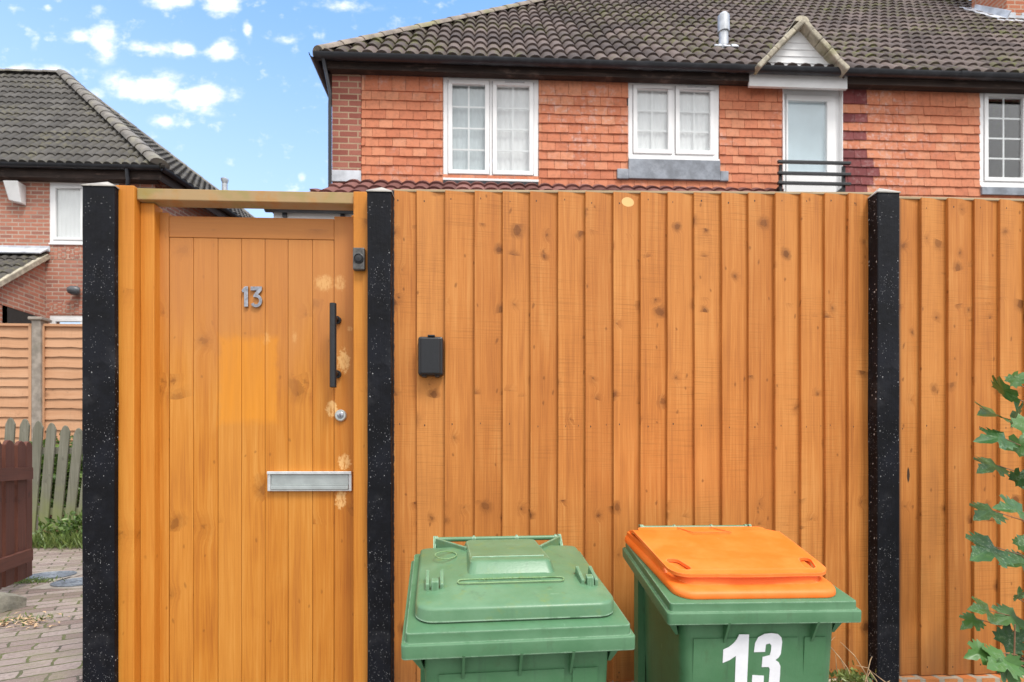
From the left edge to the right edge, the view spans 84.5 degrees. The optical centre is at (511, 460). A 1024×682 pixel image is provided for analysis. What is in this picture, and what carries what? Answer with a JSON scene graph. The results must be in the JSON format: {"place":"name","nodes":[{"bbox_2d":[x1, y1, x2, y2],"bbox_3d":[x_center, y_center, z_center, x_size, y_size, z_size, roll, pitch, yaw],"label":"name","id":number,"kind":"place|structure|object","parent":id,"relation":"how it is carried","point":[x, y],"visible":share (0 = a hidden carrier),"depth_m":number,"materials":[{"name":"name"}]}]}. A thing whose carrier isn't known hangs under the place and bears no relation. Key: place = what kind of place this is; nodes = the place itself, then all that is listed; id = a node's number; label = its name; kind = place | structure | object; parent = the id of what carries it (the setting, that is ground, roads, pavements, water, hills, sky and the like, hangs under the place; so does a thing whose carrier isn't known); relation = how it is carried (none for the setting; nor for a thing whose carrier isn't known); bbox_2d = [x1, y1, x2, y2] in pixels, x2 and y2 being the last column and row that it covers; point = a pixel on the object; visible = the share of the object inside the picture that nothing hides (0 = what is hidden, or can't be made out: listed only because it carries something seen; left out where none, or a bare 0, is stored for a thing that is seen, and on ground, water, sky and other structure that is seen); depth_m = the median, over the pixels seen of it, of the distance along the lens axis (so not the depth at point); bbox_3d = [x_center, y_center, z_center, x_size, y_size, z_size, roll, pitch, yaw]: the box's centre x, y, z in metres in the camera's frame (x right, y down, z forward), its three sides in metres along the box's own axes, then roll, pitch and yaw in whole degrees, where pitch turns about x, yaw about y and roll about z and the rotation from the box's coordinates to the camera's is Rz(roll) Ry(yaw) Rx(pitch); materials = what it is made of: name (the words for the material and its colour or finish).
{"place":"outdoors","nodes":[
{"label":"outdoors","id":0,"kind":"place"},
{"bbox_2d":[0,525,81,625],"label":"grass","id":1,"kind":"structure","parent":0,"point":[72,541],"depth_m":5.42,"materials":[{"name":"green plant"}]},
{"bbox_2d":[0,529,82,681],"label":"path","id":2,"kind":"structure","parent":0,"point":[42,652],"depth_m":2.80,"materials":[{"name":"grey brick"}]},
{"bbox_2d":[0,592,26,612],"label":"kerb stone","id":3,"kind":"object","parent":2,"relation":"on","point":[10,601],"visible":1,"depth_m":3.19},
{"bbox_2d":[0,440,32,588],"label":"brown picket gate","id":4,"kind":"structure","parent":2,"relation":"on","point":[16,478],"depth_m":3.73,"materials":[{"name":"brown wood"}]},
{"bbox_2d":[28,317,51,528],"bbox_3d":[-5.904,-0.466,7.044,0.171,2.631,0.170,0,0,-3],"label":"concrete post","id":5,"kind":"object","parent":2,"relation":"on","point":[38,323],"visible":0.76,"depth_m":6.98,"materials":[{"name":"grey concrete"}]},
{"bbox_2d":[0,611,82,628],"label":"dry leaves","id":6,"kind":"object","parent":2,"relation":"on","point":[24,618],"visible":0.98,"depth_m":2.92,"materials":[{"name":"plant"}]},
{"bbox_2d":[4,418,82,537],"bbox_3d":[-4.812,0.200,5.928,1.968,1.295,0.075,0,0,-3],"label":"picket fence","id":7,"kind":"object","parent":2,"relation":"on","point":[50,450],"visible":0.34,"depth_m":5.89,"materials":[{"name":"grey wood"}]},
{"bbox_2d":[26,571,81,581],"bbox_3d":[-3.385,0.858,4.137,0.380,0.044,0.380,0,0,-3],"label":"inspection cover","id":8,"kind":"object","parent":2,"relation":"on","point":[54,574],"visible":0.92,"depth_m":4.14,"materials":[{"name":"metal"}]},
{"bbox_2d":[28,577,82,588],"bbox_3d":[-3.016,0.858,3.912,0.380,0.044,0.380,0,0,-3],"label":"inspection cover","id":9,"kind":"object","parent":2,"relation":"on","point":[72,583],"visible":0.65,"depth_m":3.81,"materials":[{"name":"metal"}]},
{"bbox_2d":[29,431,82,532],"bbox_3d":[-5.332,0.253,6.613,1.286,1.202,0.661,0,0,-3],"label":"shrub","id":10,"kind":"object","parent":2,"relation":"on","point":[67,476],"visible":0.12,"depth_m":6.52,"materials":[{"name":"green plant"}]},
{"bbox_2d":[32,510,81,535],"bbox_3d":[-4.503,0.694,5.720,0.811,0.410,0.306,0,0,-3],"label":"shrub","id":11,"kind":"object","parent":2,"relation":"on","point":[62,527],"visible":0.48,"depth_m":5.70,"materials":[{"name":"green plant"}]},
{"bbox_2d":[0,68,254,323],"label":"detached house","id":12,"kind":"structure","parent":0,"point":[64,134],"depth_m":10.55,"materials":[{"name":"grey tile"}]},
{"bbox_2d":[3,180,25,204],"bbox_3d":[-9.193,-4.944,10.410,0.261,0.370,0.198,0,0,-3],"label":"alarm box","id":13,"kind":"object","parent":12,"relation":"attached to","point":[16,191],"visible":1,"depth_m":10.37,"materials":[{"name":"white plastic"}]},
{"bbox_2d":[2,306,37,323],"bbox_3d":[-8.708,-0.897,10.053,0.030,3.495,0.946,0,0,-2],"label":"dark doorway","id":14,"kind":"structure","parent":12,"relation":"in","point":[13,316],"depth_m":9.87,"materials":[{"name":"black"}]},
{"bbox_2d":[50,316,81,323],"bbox_3d":[-8.020,-2.204,10.585,1.264,1.018,0.100,0,0,-2],"label":"window","id":15,"kind":"structure","parent":12,"relation":"in","point":[55,319],"depth_m":10.55,"materials":[{"name":"white plastic"}]},
{"bbox_2d":[67,286,80,294],"bbox_3d":[-8.132,-3.156,10.448,0.195,0.170,0.206,0,0,-29],"label":"wall lamp","id":16,"kind":"object","parent":12,"relation":"attached to","point":[73,290],"visible":1,"depth_m":10.39,"materials":[{"name":"grey metal"}]},
{"bbox_2d":[49,182,118,244],"bbox_3d":[-8.020,-4.621,10.585,1.264,1.171,0.100,0,0,-2],"label":"window","id":17,"kind":"structure","parent":12,"relation":"in","point":[66,199],"depth_m":10.59,"materials":[{"name":"white plastic"}]},
{"bbox_2d":[221,177,228,189],"bbox_3d":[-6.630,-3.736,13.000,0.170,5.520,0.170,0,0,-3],"label":"flue cowl","id":18,"kind":"object","parent":12,"relation":"attached to","point":[224,180],"visible":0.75,"depth_m":12.95,"materials":[{"name":"white metal"}]},
{"bbox_2d":[0,0,525,323],"label":"sky","id":19,"kind":"structure","parent":0,"point":[234,90],"materials":[{"name":"blue"}]},
{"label":"pavement","id":20,"kind":"structure","parent":0,"visible":0},
{"bbox_2d":[80,182,118,681],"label":"fence post","id":21,"kind":"object","parent":20,"relation":"on","point":[100,358],"visible":0.73,"depth_m":2.04,"materials":[{"name":"black concrete"}]},
{"bbox_2d":[114,185,367,681],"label":"gate frame","id":22,"kind":"object","parent":21,"relation":"attached to","point":[140,210],"visible":0.86,"depth_m":2.10,"materials":[{"name":"orange wood"}]},
{"bbox_2d":[160,213,352,681],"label":"garden gate","id":23,"kind":"structure","parent":22,"relation":"attached to","point":[256,449],"depth_m":2.16,"materials":[{"name":"orange wood"}]},
{"bbox_2d":[353,248,365,270],"bbox_3d":[-0.567,-0.747,2.089,0.043,0.082,0.028,0,0,-3],"label":"doorbell","id":24,"kind":"object","parent":22,"relation":"attached to","point":[359,259],"visible":1,"depth_m":2.08,"materials":[{"name":"grey metal"}]},
{"bbox_2d":[366,187,393,681],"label":"fence post","id":25,"kind":"object","parent":20,"relation":"on","point":[380,423],"visible":0.8,"depth_m":2.07,"materials":[{"name":"black concrete"}]},
{"bbox_2d":[401,534,634,681],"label":"wheelie bin","id":26,"kind":"object","parent":20,"relation":"on","point":[516,608],"visible":1,"depth_m":1.32,"materials":[{"name":"green plastic"}]},
{"bbox_2d":[622,524,860,681],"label":"wheelie bin","id":27,"kind":"object","parent":20,"relation":"on","point":[733,603],"visible":1,"depth_m":1.56,"materials":[{"name":"green plastic"}]},
{"bbox_2d":[606,673,1023,681],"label":"brick plinth","id":28,"kind":"structure","parent":20,"relation":"on","point":[990,677],"depth_m":2.20,"materials":[{"name":"red brick"}]},
{"bbox_2d":[392,189,877,681],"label":"featheredge fence","id":29,"kind":"object","parent":28,"relation":"on","point":[618,365],"visible":0.73,"depth_m":2.16,"materials":[{"name":"orange wood"}]},
{"bbox_2d":[418,335,443,377],"bbox_3d":[-0.304,-0.390,2.108,0.092,0.154,0.050,0,0,-3],"label":"key safe","id":30,"kind":"object","parent":29,"relation":"attached to","point":[430,355],"visible":1,"depth_m":2.08,"materials":[{"name":"black plastic"}]},
{"bbox_2d":[829,637,888,681],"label":"weed clump","id":31,"kind":"object","parent":28,"relation":"on","point":[844,674],"visible":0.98,"depth_m":2.00,"materials":[{"name":"plant"}]},
{"bbox_2d":[899,196,1023,675],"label":"featheredge fence","id":32,"kind":"object","parent":28,"relation":"on","point":[961,301],"visible":0.73,"depth_m":2.23,"materials":[{"name":"orange wood"}]},
{"bbox_2d":[867,188,900,681],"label":"fence post","id":33,"kind":"object","parent":20,"relation":"on","point":[883,428],"visible":0.81,"depth_m":2.16,"materials":[{"name":"black concrete"}]},
{"bbox_2d":[959,371,1023,681],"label":"maple sapling","id":34,"kind":"object","parent":20,"relation":"on","point":[1009,667],"visible":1,"depth_m":1.95,"materials":[{"name":"green plant"}]},
{"bbox_3d":[-5.899,0.326,7.145,3.311,1.087,0.210,0,0,-2],"label":"gravel board","id":35,"kind":"object","parent":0,"visible":0},
{"bbox_2d":[0,323,31,443],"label":"lap fence","id":36,"kind":"object","parent":35,"relation":"on","point":[16,372],"visible":0.84,"depth_m":7.02,"materials":[{"name":"brown wood"}]},
{"bbox_2d":[42,324,81,444],"bbox_3d":[-5.053,-0.909,7.081,1.626,1.593,0.070,0,0,-3],"label":"lap fence","id":37,"kind":"object","parent":35,"relation":"on","point":[61,375],"visible":0.26,"depth_m":7.05,"materials":[{"name":"brown wood"}]},
{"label":"terrain","id":38,"kind":"structure","parent":0,"visible":0},
{"bbox_2d":[264,0,1023,218],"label":"terraced house","id":39,"kind":"structure","parent":38,"relation":"on","point":[916,98],"depth_m":7.06,"materials":[{"name":"red brick"}]},
{"bbox_2d":[443,77,538,181],"bbox_3d":[-0.261,-4.083,6.960,1.175,1.305,0.106,0,0,-2],"label":"window","id":40,"kind":"structure","parent":39,"relation":"in","point":[467,102],"depth_m":6.98,"materials":[{"name":"white plastic"}]},
{"bbox_2d":[628,83,719,160],"bbox_3d":[2.019,-4.237,7.057,1.151,1.003,0.100,0,0,-2],"label":"window","id":41,"kind":"structure","parent":39,"relation":"in","point":[666,121],"depth_m":7.06,"materials":[{"name":"white plastic"}]},
{"bbox_2d":[782,89,842,191],"bbox_3d":[3.784,-3.600,7.147,0.774,2.279,0.130,0,0,-2],"label":"balcony door","id":42,"kind":"structure","parent":39,"relation":"in","point":[812,120],"depth_m":7.16,"materials":[{"name":"white plastic"}]},
{"bbox_2d":[961,0,1023,20],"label":"chimney stack","id":43,"kind":"object","parent":39,"relation":"on","point":[997,9],"visible":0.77,"depth_m":10.05,"materials":[{"name":"red brick"}]},
{"bbox_2d":[979,93,1023,187],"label":"window","id":44,"kind":"structure","parent":39,"relation":"in","point":[985,181],"depth_m":7.22,"materials":[{"name":"white plastic"}]}
]}

